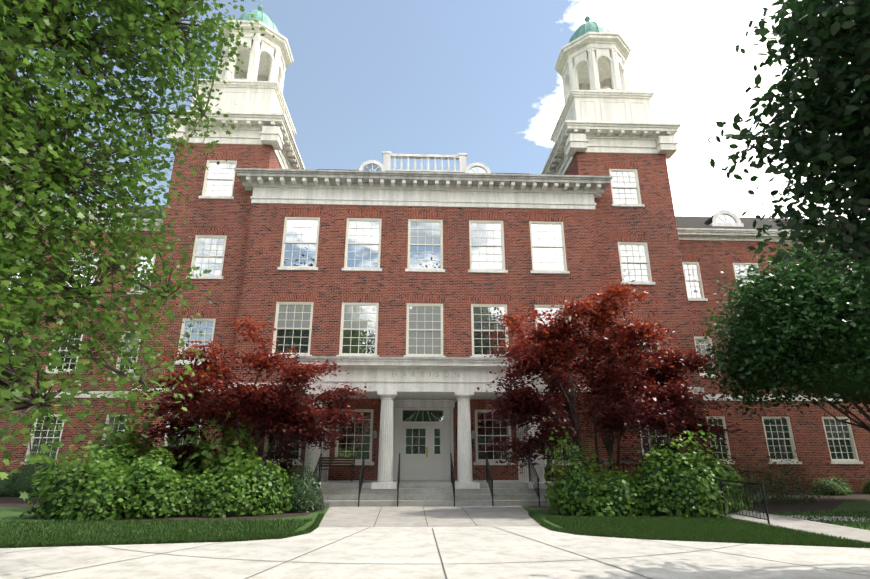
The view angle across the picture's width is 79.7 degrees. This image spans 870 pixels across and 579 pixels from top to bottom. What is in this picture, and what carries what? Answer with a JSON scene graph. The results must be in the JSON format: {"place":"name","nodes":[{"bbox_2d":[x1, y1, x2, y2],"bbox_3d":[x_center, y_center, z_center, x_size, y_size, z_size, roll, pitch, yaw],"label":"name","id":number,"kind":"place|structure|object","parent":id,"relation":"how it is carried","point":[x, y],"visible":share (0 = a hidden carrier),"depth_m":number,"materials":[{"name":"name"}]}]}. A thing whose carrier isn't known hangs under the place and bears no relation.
{"place":"outdoors","nodes":[
{"label":"outdoors","id":0,"kind":"place"},
{"bbox_2d":[0,440,73,496],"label":"shrub","id":1,"kind":"object","parent":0,"point":[19,486],"depth_m":21.55,"materials":[{"name":"green plant"}]},
{"bbox_2d":[0,0,274,500],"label":"sycamore tree","id":2,"kind":"object","parent":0,"point":[123,23],"depth_m":7.73,"materials":[{"name":"green plant"}]},
{"bbox_2d":[104,316,377,478],"bbox_3d":[-6.088,4.375,18.182,8.105,5.969,6.294,1,-18,-2],"label":"japanese maple","id":3,"kind":"object","parent":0,"point":[259,408],"depth_m":17.01,"materials":[{"name":"red plant"}]},
{"bbox_2d":[2,0,863,219],"label":"sky","id":4,"kind":"structure","parent":0,"point":[364,79],"materials":[{"name":"blue"}]},
{"bbox_2d":[0,143,869,492],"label":"harrison hall brick walls","id":5,"kind":"structure","parent":0,"point":[248,283],"depth_m":24.01,"materials":[{"name":"red brick"}]},
{"bbox_2d":[3,152,862,464],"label":"windows","id":6,"kind":"structure","parent":5,"relation":"in","point":[359,324],"depth_m":23.91,"materials":[{"name":"white glass"}]},
{"bbox_2d":[33,0,862,241],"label":"roof","id":7,"kind":"structure","parent":5,"relation":"attached to","point":[605,110],"depth_m":26.70,"materials":[{"name":"white paint"}]},
{"bbox_2d":[0,492,869,578],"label":"paving walks","id":8,"kind":"structure","parent":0,"point":[436,542],"depth_m":8.55,"materials":[{"name":"concrete"}]},
{"bbox_2d":[295,356,559,506],"bbox_3d":[-0.374,5.316,19.763,9.640,5.100,3.770,1,-18,-2],"label":"entrance porch","id":9,"kind":"object","parent":8,"relation":"on","point":[416,416],"visible":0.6,"depth_m":19.41,"materials":[{"name":"white stone"}]},
{"bbox_2d":[320,457,354,481],"bbox_3d":[-3.781,6.892,19.988,1.330,0.884,0.733,1,-18,-2],"label":"porch bench","id":10,"kind":"object","parent":9,"relation":"on","point":[352,462],"visible":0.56,"depth_m":20.34,"materials":[{"name":"black metal"}]},
{"bbox_2d":[392,372,458,376],"bbox_3d":[-0.340,3.192,19.570,2.515,0.189,0.008,1,-18,-2],"label":"lettering","id":11,"kind":"object","parent":9,"relation":"attached to","point":[422,374],"visible":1,"depth_m":19.56,"materials":[{"name":"grey metal"}]},
{"bbox_2d":[311,453,539,506],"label":"handrails","id":12,"kind":"object","parent":9,"relation":"on","point":[488,478],"visible":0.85,"depth_m":17.93,"materials":[{"name":"black metal"}]},
{"bbox_2d":[614,415,751,502],"bbox_3d":[8.803,5.926,18.617,4.392,3.262,2.919,1,-18,-2],"label":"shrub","id":13,"kind":"object","parent":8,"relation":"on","point":[677,443],"depth_m":18.49,"materials":[{"name":"green plant"}]},
{"bbox_2d":[544,454,869,542],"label":"access ramp","id":14,"kind":"structure","parent":8,"relation":"on","point":[838,531],"depth_m":12.64,"materials":[{"name":"concrete"}]},
{"bbox_2d":[729,434,838,505],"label":"pale shrub leaves","id":15,"kind":"object","parent":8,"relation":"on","point":[782,491],"visible":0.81,"depth_m":18.71,"materials":[{"name":"green plant"}]},
{"bbox_2d":[0,500,869,547],"bbox_3d":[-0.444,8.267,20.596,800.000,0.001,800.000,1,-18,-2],"label":"lawn","id":16,"kind":"structure","parent":0,"point":[15,513],"depth_m":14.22,"materials":[{"name":"green plant"}]},
{"bbox_2d":[18,440,302,520],"bbox_3d":[-7.524,5.254,14.739,7.353,2.166,3.196,1,-18,-2],"label":"bush","id":17,"kind":"object","parent":16,"relation":"on","point":[119,476],"depth_m":14.15,"materials":[{"name":"green plant"}]},
{"bbox_2d":[86,356,272,482],"bbox_3d":[-8.270,4.570,16.984,6.840,4.886,3.532,1,-18,-2],"label":"shrub","id":18,"kind":"object","parent":16,"relation":"on","point":[228,447],"depth_m":16.52,"materials":[{"name":"green plant"}]},
{"bbox_2d":[91,429,272,465],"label":"flowers","id":19,"kind":"object","parent":18,"relation":"attached to","point":[180,445],"visible":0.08,"depth_m":16.53,"materials":[{"name":"plant"}]},
{"bbox_2d":[283,459,330,511],"bbox_3d":[-4.090,5.911,16.003,1.872,1.638,1.952,1,-18,-2],"label":"boxwood shrub","id":20,"kind":"object","parent":16,"relation":"on","point":[315,487],"depth_m":15.56,"materials":[{"name":"green plant"}]},
{"bbox_2d":[372,430,546,466],"bbox_3d":[1.087,6.365,20.890,6.941,1.400,2.301,-6,-19,18],"label":"entrance clutter","id":21,"kind":"object","parent":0,"point":[374,434],"visible":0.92,"depth_m":21.10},
{"bbox_2d":[472,277,747,478],"bbox_3d":[6.012,3.666,18.276,9.489,7.431,7.474,1,-18,-2],"label":"japanese maple","id":22,"kind":"object","parent":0,"point":[645,411],"depth_m":16.69,"materials":[{"name":"red plant"}]},
{"bbox_2d":[539,409,760,518],"bbox_3d":[6.218,5.102,15.526,5.972,2.945,3.627,-5,-19,16],"label":"bush","id":23,"kind":"object","parent":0,"point":[600,483],"depth_m":14.52,"materials":[{"name":"green plant"}]},
{"bbox_2d":[686,232,869,431],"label":"magnolia tree","id":24,"kind":"object","parent":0,"point":[753,336],"depth_m":17.46,"materials":[{"name":"green plant"}]},
{"bbox_2d":[707,0,869,320],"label":"overhanging tree","id":25,"kind":"object","parent":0,"point":[823,115],"depth_m":8.07,"materials":[{"name":"green plant"}]},
{"bbox_2d":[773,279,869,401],"bbox_3d":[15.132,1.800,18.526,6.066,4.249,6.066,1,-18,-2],"label":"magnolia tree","id":26,"kind":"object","parent":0,"point":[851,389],"visible":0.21,"depth_m":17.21,"materials":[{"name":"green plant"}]},
{"bbox_2d":[805,470,869,494],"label":"shrub","id":27,"kind":"object","parent":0,"point":[837,491],"depth_m":22.54,"materials":[{"name":"green plant"}]}
]}

